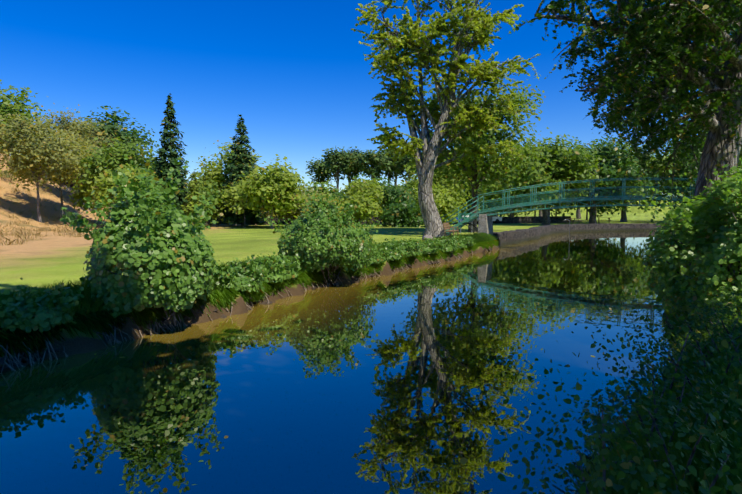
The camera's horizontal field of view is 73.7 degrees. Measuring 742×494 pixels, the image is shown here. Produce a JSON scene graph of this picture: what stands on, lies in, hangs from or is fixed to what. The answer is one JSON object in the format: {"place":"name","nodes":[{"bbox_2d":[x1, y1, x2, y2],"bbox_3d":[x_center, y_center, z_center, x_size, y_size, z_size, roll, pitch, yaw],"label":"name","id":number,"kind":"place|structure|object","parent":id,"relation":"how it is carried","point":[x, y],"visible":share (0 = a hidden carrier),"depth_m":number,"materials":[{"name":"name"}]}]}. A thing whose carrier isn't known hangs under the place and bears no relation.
{"place":"outdoors","nodes":[
{"label":"outdoors","id":0,"kind":"place"},
{"bbox_2d":[0,245,498,373],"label":"bank roots","id":1,"kind":"object","parent":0,"point":[17,360],"visible":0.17,"depth_m":8.35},
{"bbox_2d":[0,230,678,493],"bbox_3d":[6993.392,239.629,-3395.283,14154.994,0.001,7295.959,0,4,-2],"label":"river water","id":2,"kind":"structure","parent":0,"point":[381,385],"depth_m":6.25,"materials":[{"name":"blue liquid"}]},
{"bbox_2d":[94,258,657,492],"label":"floating leaves","id":3,"kind":"object","parent":2,"relation":"on","point":[485,491],"visible":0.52,"depth_m":7.58,"materials":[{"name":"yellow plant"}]},
{"bbox_2d":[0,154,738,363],"bbox_3d":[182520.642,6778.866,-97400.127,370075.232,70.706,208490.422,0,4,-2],"label":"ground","id":4,"kind":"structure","parent":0,"point":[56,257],"depth_m":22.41,"materials":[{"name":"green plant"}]},
{"bbox_2d":[0,104,10,143],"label":"tree","id":5,"kind":"object","parent":4,"relation":"on","point":[5,129],"visible":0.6,"depth_m":41.05,"materials":[{"name":"green plant"}]},
{"bbox_2d":[0,169,14,179],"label":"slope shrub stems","id":6,"kind":"object","parent":4,"relation":"on","point":[6,174],"visible":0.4,"depth_m":50.52,"materials":[{"name":"green plant"}]},
{"bbox_2d":[0,79,48,152],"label":"tree","id":7,"kind":"object","parent":4,"relation":"on","point":[17,105],"visible":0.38,"depth_m":76.15,"materials":[{"name":"green plant"}]},
{"bbox_2d":[0,130,95,216],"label":"tree","id":8,"kind":"object","parent":4,"relation":"on","point":[67,178],"visible":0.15,"depth_m":48.13,"materials":[{"name":"green plant"}]},
{"bbox_2d":[0,110,97,222],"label":"tree","id":9,"kind":"object","parent":4,"relation":"on","point":[39,146],"visible":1,"depth_m":41.48,"materials":[{"name":"green plant"}]},
{"bbox_2d":[33,103,115,188],"bbox_3d":[-36.129,-11.919,59.551,9.699,10.165,8.534,0,4,-2],"label":"tree","id":10,"kind":"object","parent":4,"relation":"on","point":[74,126],"visible":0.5,"depth_m":58.56,"materials":[{"name":"green plant"}]},
{"bbox_2d":[54,129,107,211],"bbox_3d":[-33.102,-8.525,55.501,8.190,9.289,8.014,-3,5,-37],"label":"tree","id":11,"kind":"object","parent":4,"relation":"on","point":[83,143],"visible":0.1,"depth_m":54.83,"materials":[{"name":"green plant"}]},
{"bbox_2d":[67,172,109,217],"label":"tree","id":12,"kind":"object","parent":4,"relation":"on","point":[77,196],"visible":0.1,"depth_m":47.79,"materials":[{"name":"green plant"}]},
{"bbox_2d":[0,150,215,245],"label":"dry slope tufts","id":13,"kind":"object","parent":4,"relation":"on","point":[32,233],"visible":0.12,"depth_m":36.91,"materials":[{"name":"beige plant"}]},
{"bbox_2d":[83,121,134,151],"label":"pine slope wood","id":14,"kind":"object","parent":4,"relation":"on","point":[108,129],"visible":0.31,"depth_m":74.91,"materials":[{"name":"green plant"}]},
{"bbox_2d":[69,133,165,196],"bbox_3d":[-23.045,-5.997,46.087,8.961,8.511,8.127,3,5,37],"label":"tree","id":15,"kind":"object","parent":4,"relation":"on","point":[98,162],"visible":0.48,"depth_m":44.65,"materials":[{"name":"green plant"}]},
{"bbox_2d":[76,105,162,160],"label":"tree","id":16,"kind":"object","parent":4,"relation":"on","point":[134,134],"visible":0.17,"depth_m":87.45,"materials":[{"name":"green plant"}]},
{"bbox_2d":[80,164,164,212],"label":"tree","id":17,"kind":"object","parent":4,"relation":"on","point":[108,183],"visible":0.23,"depth_m":39.90,"materials":[{"name":"green plant"}]},
{"bbox_2d":[60,154,223,329],"bbox_3d":[-4.171,-0.076,9.344,2.745,3.194,2.899,0,4,-2],"label":"leafy bush","id":18,"kind":"object","parent":4,"relation":"on","point":[136,236],"visible":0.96,"depth_m":8.59,"materials":[{"name":"green plant"}]},
{"bbox_2d":[137,151,189,187],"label":"tree","id":19,"kind":"object","parent":4,"relation":"on","point":[165,166],"depth_m":79.03,"materials":[{"name":"green plant"}]},
{"bbox_2d":[153,93,190,214],"bbox_3d":[-18.674,-7.989,45.996,4.966,12.370,4.853,-2,4,-26],"label":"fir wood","id":20,"kind":"object","parent":4,"relation":"on","point":[169,123],"visible":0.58,"depth_m":45.54,"materials":[{"name":"green plant"}]},
{"bbox_2d":[180,171,208,229],"bbox_3d":[-14.537,-3.806,40.448,2.247,5.125,2.462,0,4,-2],"label":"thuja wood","id":21,"kind":"object","parent":4,"relation":"on","point":[189,208],"visible":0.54,"depth_m":40.13,"materials":[{"name":"green plant"}]},
{"bbox_2d":[184,167,222,190],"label":"tree","id":22,"kind":"object","parent":4,"relation":"on","point":[197,173],"visible":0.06,"depth_m":82.77,"materials":[{"name":"green plant"}]},
{"bbox_2d":[177,179,233,224],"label":"tree","id":23,"kind":"object","parent":4,"relation":"on","point":[217,200],"visible":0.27,"depth_m":47.69,"materials":[{"name":"green plant"}]},
{"bbox_2d":[217,199,239,224],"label":"tree","id":24,"kind":"object","parent":4,"relation":"on","point":[228,212],"depth_m":55.56,"materials":[{"name":"green plant"}]},
{"bbox_2d":[192,137,267,225],"bbox_3d":[-14.843,-7.362,55.783,9.598,9.974,9.318,0,4,-2],"label":"tree","id":25,"kind":"object","parent":4,"relation":"on","point":[214,174],"visible":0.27,"depth_m":53.52,"materials":[{"name":"green plant"}]},
{"bbox_2d":[210,114,267,226],"bbox_3d":[-13.264,-7.740,50.417,5.960,11.334,6.262,0,4,-2],"label":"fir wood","id":26,"kind":"object","parent":4,"relation":"on","point":[237,149],"visible":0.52,"depth_m":49.52,"materials":[{"name":"green plant"}]},
{"bbox_2d":[220,178,266,226],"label":"tree","id":27,"kind":"object","parent":4,"relation":"on","point":[228,196],"visible":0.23,"depth_m":47.72,"materials":[{"name":"green plant"}]},
{"bbox_2d":[0,246,498,371],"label":"bank clods and stones","id":28,"kind":"object","parent":4,"relation":"on","point":[165,321],"visible":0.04,"depth_m":10.26,"materials":[{"name":"brown soil"}]},
{"bbox_2d":[0,278,83,332],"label":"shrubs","id":29,"kind":"object","parent":28,"relation":"on","point":[19,316],"visible":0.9,"depth_m":7.43,"materials":[{"name":"green plant"}]},
{"bbox_2d":[213,257,269,291],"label":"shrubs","id":30,"kind":"object","parent":28,"relation":"on","point":[254,272],"visible":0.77,"depth_m":11.29,"materials":[{"name":"green plant"}]},
{"bbox_2d":[0,232,498,331],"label":"bank grass","id":31,"kind":"structure","parent":28,"relation":"on","point":[87,304],"depth_m":8.53,"materials":[{"name":"green plant"}]},
{"bbox_2d":[0,239,500,365],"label":"bank","id":32,"kind":"structure","parent":28,"relation":"on","point":[96,321],"depth_m":9.26,"materials":[{"name":"brown soil"}]},
{"bbox_2d":[233,253,291,282],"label":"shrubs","id":33,"kind":"object","parent":28,"relation":"on","point":[276,266],"visible":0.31,"depth_m":12.29,"materials":[{"name":"green plant"}]},
{"bbox_2d":[257,251,302,279],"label":"bank shrub stems","id":34,"kind":"object","parent":28,"relation":"on","point":[293,273],"visible":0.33,"depth_m":13.21,"materials":[{"name":"green plant"}]},
{"bbox_2d":[264,191,381,285],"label":"alder bush stems","id":35,"kind":"object","parent":28,"relation":"on","point":[324,226],"visible":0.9,"depth_m":14.29,"materials":[{"name":"green plant"}]},
{"bbox_2d":[358,245,387,265],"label":"bank shrub stems","id":36,"kind":"object","parent":28,"relation":"on","point":[376,260],"visible":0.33,"depth_m":16.81,"materials":[{"name":"green plant"}]},
{"bbox_2d":[370,240,405,261],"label":"bank shrub stems","id":37,"kind":"object","parent":28,"relation":"on","point":[392,252],"visible":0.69,"depth_m":18.05,"materials":[{"name":"green plant"}]},
{"bbox_2d":[375,237,423,259],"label":"bank shrub stems","id":38,"kind":"object","parent":28,"relation":"on","point":[412,249],"visible":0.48,"depth_m":19.32,"materials":[{"name":"plant"}]},
{"bbox_2d":[410,238,442,253],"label":"bank shrub stems","id":39,"kind":"object","parent":28,"relation":"on","point":[431,248],"visible":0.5,"depth_m":20.94,"materials":[{"name":"plant"}]},
{"bbox_2d":[424,236,459,251],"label":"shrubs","id":40,"kind":"object","parent":28,"relation":"on","point":[452,247],"visible":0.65,"depth_m":22.43,"materials":[{"name":"green plant"}]},
{"bbox_2d":[442,234,469,248],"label":"bank shrub stems","id":41,"kind":"object","parent":28,"relation":"on","point":[463,243],"visible":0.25,"depth_m":24.45,"materials":[{"name":"plant"}]},
{"bbox_2d":[459,234,475,246],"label":"bank shrub stems","id":42,"kind":"object","parent":28,"relation":"on","point":[471,242],"visible":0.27,"depth_m":25.94,"materials":[{"name":"plant"}]},
{"bbox_2d":[228,154,313,228],"bbox_3d":[-8.938,-4.958,44.792,7.602,6.726,7.227,0,4,-2],"label":"tree","id":43,"kind":"object","parent":4,"relation":"on","point":[272,187],"visible":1,"depth_m":43.24,"materials":[{"name":"green plant"}]},
{"bbox_2d":[7,160,570,223],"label":"boundary stone wall","id":44,"kind":"structure","parent":4,"relation":"on","point":[531,219],"depth_m":66.05,"materials":[{"name":"grey stone"}]},
{"bbox_2d":[267,187,313,227],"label":"tree","id":45,"kind":"object","parent":4,"relation":"on","point":[289,215],"visible":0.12,"depth_m":48.26,"materials":[{"name":"plant"}]},
{"bbox_2d":[292,184,320,221],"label":"tree","id":46,"kind":"object","parent":4,"relation":"on","point":[311,190],"visible":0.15,"depth_m":57.31,"materials":[{"name":"plant"}]},
{"bbox_2d":[285,193,349,222],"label":"tree","id":47,"kind":"object","parent":4,"relation":"on","point":[298,214],"visible":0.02,"depth_m":48.78,"materials":[{"name":"plant"}]},
{"bbox_2d":[305,157,334,187],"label":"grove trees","id":48,"kind":"object","parent":4,"relation":"on","point":[317,169],"visible":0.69,"depth_m":149.65,"materials":[{"name":"green plant"}]},
{"bbox_2d":[299,176,340,200],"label":"tree","id":49,"kind":"object","parent":4,"relation":"on","point":[325,189],"visible":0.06,"depth_m":87.67,"materials":[{"name":"plant"}]},
{"bbox_2d":[316,194,344,215],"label":"tree","id":50,"kind":"object","parent":4,"relation":"on","point":[334,200],"visible":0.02,"depth_m":57.38,"materials":[{"name":"plant"}]},
{"bbox_2d":[316,147,356,188],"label":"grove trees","id":51,"kind":"object","parent":4,"relation":"on","point":[337,162],"visible":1,"depth_m":136.96,"materials":[{"name":"green plant"}]},
{"bbox_2d":[334,190,350,201],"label":"tree","id":52,"kind":"object","parent":4,"relation":"on","point":[345,196],"visible":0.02,"depth_m":64.60,"materials":[{"name":"plant"}]},
{"bbox_2d":[342,149,359,187],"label":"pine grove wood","id":53,"kind":"object","parent":4,"relation":"on","point":[346,174],"visible":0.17,"depth_m":155.96,"materials":[{"name":"green plant"}]},
{"bbox_2d":[344,146,366,179],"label":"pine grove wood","id":54,"kind":"object","parent":4,"relation":"on","point":[355,172],"visible":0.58,"depth_m":144.68,"materials":[{"name":"green plant"}]},
{"bbox_2d":[340,190,382,223],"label":"tree","id":55,"kind":"object","parent":4,"relation":"on","point":[368,206],"visible":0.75,"depth_m":48.93,"materials":[{"name":"plant"}]},
{"bbox_2d":[341,178,388,223],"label":"tree","id":56,"kind":"object","parent":4,"relation":"on","point":[359,186],"visible":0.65,"depth_m":56.73,"materials":[{"name":"plant"}]},
{"bbox_2d":[340,173,395,211],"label":"tree","id":57,"kind":"object","parent":4,"relation":"on","point":[380,183],"visible":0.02,"depth_m":86.56,"materials":[{"name":"plant"}]},
{"bbox_2d":[355,149,394,181],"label":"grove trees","id":58,"kind":"object","parent":4,"relation":"on","point":[379,163],"visible":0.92,"depth_m":134.83,"materials":[{"name":"green plant"}]},
{"bbox_2d":[369,206,388,216],"bbox_3d":[-0.261,-5.052,65.635,5.503,3.987,5.409,0,4,-2],"label":"tree wood","id":59,"kind":"object","parent":4,"relation":"on","point":[379,213],"visible":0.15,"depth_m":64.82,"materials":[{"name":"green plant"}]},
{"bbox_2d":[372,150,402,186],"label":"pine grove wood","id":60,"kind":"object","parent":4,"relation":"on","point":[389,174],"visible":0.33,"depth_m":142.89,"materials":[{"name":"green plant"}]},
{"bbox_2d":[385,148,401,188],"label":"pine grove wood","id":61,"kind":"object","parent":4,"relation":"on","point":[396,173],"depth_m":158.77,"materials":[{"name":"brown plant"}]},
{"bbox_2d":[378,181,415,210],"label":"tree","id":62,"kind":"object","parent":4,"relation":"on","point":[393,196],"visible":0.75,"depth_m":57.08,"materials":[{"name":"plant"}]},
{"bbox_2d":[376,196,424,227],"bbox_3d":[3.290,-2.983,50.369,6.880,4.340,5.953,0,4,-2],"label":"tree wood","id":63,"kind":"object","parent":4,"relation":"on","point":[404,214],"visible":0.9,"depth_m":49.25,"materials":[{"name":"green plant"}]},
{"bbox_2d":[386,152,415,180],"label":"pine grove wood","id":64,"kind":"object","parent":4,"relation":"on","point":[405,161],"visible":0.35,"depth_m":137.34,"materials":[{"name":"plant"}]},
{"bbox_2d":[394,176,421,216],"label":"tree","id":65,"kind":"object","parent":4,"relation":"on","point":[406,185],"depth_m":89.97,"materials":[{"name":"plant"}]},
{"bbox_2d":[422,235,434,239],"bbox_3d":[3.156,-0.443,27.101,0.707,0.470,0.653,0,4,-2],"label":"lawn rock","id":66,"kind":"object","parent":4,"relation":"on","point":[427,236],"visible":0.42,"depth_m":26.94,"materials":[{"name":"grey stone"}]},
{"bbox_2d":[409,182,456,209],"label":"tree","id":67,"kind":"object","parent":4,"relation":"on","point":[436,193],"visible":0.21,"depth_m":57.98,"materials":[{"name":"green plant"}]},
{"bbox_2d":[399,159,481,212],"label":"tree","id":68,"kind":"object","parent":4,"relation":"on","point":[454,187],"visible":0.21,"depth_m":71.52,"materials":[{"name":"green plant"}]},
{"bbox_2d":[418,193,465,225],"bbox_3d":[7.029,-3.763,50.618,4.766,3.772,5.318,3,5,39],"label":"tree wood","id":69,"kind":"object","parent":4,"relation":"on","point":[446,206],"visible":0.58,"depth_m":49.56,"materials":[{"name":"green plant"}]},
{"bbox_2d":[350,0,540,237],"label":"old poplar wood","id":70,"kind":"object","parent":4,"relation":"on","point":[413,39],"visible":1,"depth_m":29.36,"materials":[{"name":"green plant"}]},
{"bbox_2d":[443,222,458,235],"bbox_3d":[4.674,-0.966,28.977,0.660,0.931,1.700,1,4,20],"label":"park bench","id":71,"kind":"object","parent":4,"relation":"on","point":[446,226],"visible":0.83,"depth_m":28.71,"materials":[{"name":"brown wood"}]},
{"bbox_2d":[459,213,473,232],"bbox_3d":[6.875,-1.717,35.638,1.200,1.500,0.073,-1,4,-16],"label":"information board","id":72,"kind":"object","parent":4,"relation":"on","point":[462,215],"visible":0.52,"depth_m":35.55,"materials":[{"name":"metal"}]},
{"bbox_2d":[457,177,484,212],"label":"tree","id":73,"kind":"object","parent":4,"relation":"on","point":[470,201],"visible":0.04,"depth_m":97.38,"materials":[{"name":"plant"}]},
{"bbox_2d":[391,71,568,231],"bbox_3d":[8.008,-7.040,37.592,11.470,12.161,12.223,-2,4,-24],"label":"poplar tree","id":74,"kind":"object","parent":4,"relation":"on","point":[473,171],"visible":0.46,"depth_m":35.95,"materials":[{"name":"green plant"}]},
{"bbox_2d":[477,214,492,234],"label":"bridge piers","id":75,"kind":"structure","parent":4,"relation":"on","point":[485,222],"depth_m":30.45,"materials":[{"name":"concrete"}]},
{"bbox_2d":[476,213,501,223],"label":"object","id":76,"kind":"object","parent":4,"relation":"on","point":[496,219],"visible":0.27,"depth_m":64.49,"materials":[{"name":"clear glass"}]},
{"bbox_2d":[478,184,526,216],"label":"tree","id":77,"kind":"object","parent":4,"relation":"on","point":[501,215],"visible":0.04,"depth_m":101.78,"materials":[{"name":"plant"}]},
{"bbox_2d":[477,154,534,216],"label":"tree","id":78,"kind":"object","parent":4,"relation":"on","point":[493,196],"visible":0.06,"depth_m":82.64,"materials":[{"name":"green plant"}]},
{"bbox_2d":[489,132,604,224],"bbox_3d":[20.133,-8.250,58.489,13.540,11.738,13.173,-1,4,-16],"label":"tree","id":79,"kind":"object","parent":4,"relation":"on","point":[573,168],"visible":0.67,"depth_m":55.23,"materials":[{"name":"green plant"}]},
{"bbox_2d":[539,204,585,215],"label":"tree","id":80,"kind":"object","parent":4,"relation":"on","point":[559,210],"visible":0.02,"depth_m":110.75,"materials":[{"name":"plant"}]},
{"bbox_2d":[549,144,588,209],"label":"tree","id":81,"kind":"object","parent":4,"relation":"on","point":[560,198],"visible":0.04,"depth_m":90.81,"materials":[{"name":"green plant"}]},
{"bbox_2d":[566,218,579,223],"bbox_3d":[25.568,-3.253,62.608,1.800,0.788,1.780,-2,5,-31],"label":"bench","id":82,"kind":"object","parent":4,"relation":"on","point":[572,220],"visible":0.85,"depth_m":62.52,"materials":[{"name":"brown wood"}]},
{"bbox_2d":[577,146,593,218],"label":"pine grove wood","id":83,"kind":"object","parent":4,"relation":"on","point":[578,214],"depth_m":138.85,"materials":[{"name":"brown plant"}]},
{"bbox_2d":[441,178,737,235],"bbox_3d":[13.907,-2.070,27.298,20.940,3.374,1.310,2,5,28],"label":"footbridge","id":84,"kind":"object","parent":4,"relation":"on","point":[489,211],"visible":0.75,"depth_m":28.52,"materials":[{"name":"green paint"}]},
{"bbox_2d":[493,223,685,245],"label":"stone retaining wall","id":85,"kind":"structure","parent":4,"relation":"on","point":[516,236],"depth_m":52.28,"materials":[{"name":"grey stone"}]},
{"bbox_2d":[565,203,613,219],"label":"tree","id":86,"kind":"object","parent":4,"relation":"on","point":[581,210],"depth_m":117.00,"materials":[{"name":"green plant"}]},
{"bbox_2d":[565,196,614,217],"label":"tree","id":87,"kind":"object","parent":4,"relation":"on","point":[580,204],"depth_m":99.16,"materials":[{"name":"plant"}]},
{"bbox_2d":[562,142,628,220],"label":"tree","id":88,"kind":"object","parent":4,"relation":"on","point":[591,203],"visible":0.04,"depth_m":97.80,"materials":[{"name":"green plant"}]},
{"bbox_2d":[460,413,741,493],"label":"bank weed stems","id":89,"kind":"object","parent":4,"relation":"on","point":[737,488],"visible":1,"depth_m":1.68,"materials":[{"name":"green plant"}]},
{"bbox_2d":[555,135,666,223],"bbox_3d":[29.540,-8.966,64.834,14.143,12.107,14.620,-2,4,-27],"label":"tree","id":90,"kind":"object","parent":4,"relation":"on","point":[614,166],"visible":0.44,"depth_m":62.26,"materials":[{"name":"green plant"}]},
{"bbox_2d":[493,281,741,493],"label":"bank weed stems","id":91,"kind":"object","parent":4,"relation":"on","point":[679,445],"visible":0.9,"depth_m":2.39,"materials":[{"name":"green plant"}]},
{"bbox_2d":[508,0,741,267],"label":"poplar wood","id":92,"kind":"object","parent":4,"relation":"on","point":[663,50],"visible":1,"depth_m":11.06,"materials":[{"name":"green plant"}]},
{"bbox_2d":[589,138,695,221],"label":"tree","id":93,"kind":"object","parent":4,"relation":"on","point":[623,213],"visible":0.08,"depth_m":71.47,"materials":[{"name":"green plant"}]},
{"bbox_2d":[563,271,741,493],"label":"bush","id":94,"kind":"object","parent":4,"relation":"on","point":[692,482],"depth_m":3.29,"materials":[{"name":"green plant"}]},
{"bbox_2d":[571,291,741,463],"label":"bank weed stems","id":95,"kind":"object","parent":4,"relation":"on","point":[698,382],"visible":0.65,"depth_m":3.24,"materials":[{"name":"green plant"}]},
{"bbox_2d":[592,255,741,401],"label":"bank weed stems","id":96,"kind":"object","parent":4,"relation":"on","point":[690,347],"visible":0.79,"depth_m":4.22,"materials":[{"name":"green plant"}]},
{"bbox_2d":[647,149,687,213],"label":"tree","id":97,"kind":"object","parent":4,"relation":"on","point":[659,210],"depth_m":91.83,"materials":[{"name":"plant"}]},
{"bbox_2d":[647,144,691,201],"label":"tree","id":98,"kind":"object","parent":4,"relation":"on","point":[665,166],"depth_m":85.69,"materials":[{"name":"plant"}]},
{"bbox_2d":[633,156,741,322],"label":"leafy bush","id":99,"kind":"object","parent":4,"relation":"on","point":[718,238],"visible":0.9,"depth_m":7.29,"materials":[{"name":"green plant"}]},
{"bbox_2d":[646,137,741,202],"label":"tree","id":100,"kind":"object","parent":4,"relation":"on","point":[679,172],"visible":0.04,"depth_m":71.61,"materials":[{"name":"plant"}]},
{"bbox_2d":[657,278,741,371],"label":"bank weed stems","id":101,"kind":"object","parent":4,"relation":"on","point":[724,312],"visible":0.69,"depth_m":5.04,"materials":[{"name":"green plant"}]},
{"bbox_2d":[676,129,741,183],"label":"tree","id":102,"kind":"object","parent":4,"relation":"on","point":[690,166],"visible":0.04,"depth_m":32.65,"materials":[{"name":"green plant"}]},
{"bbox_2d":[687,258,741,344],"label":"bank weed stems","id":103,"kind":"object","parent":4,"relation":"on","point":[727,288],"visible":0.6,"depth_m":5.97,"materials":[{"name":"green plant"}]},
{"bbox_2d":[689,28,741,167],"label":"tree","id":104,"kind":"object","parent":4,"relation":"on","point":[706,97],"depth_m":20.22,"materials":[{"name":"green plant"}]},
{"bbox_2d":[0,0,738,197],"label":"sky","id":105,"kind":"structure","parent":0,"point":[296,72],"materials":[{"name":"blue"}]}
]}

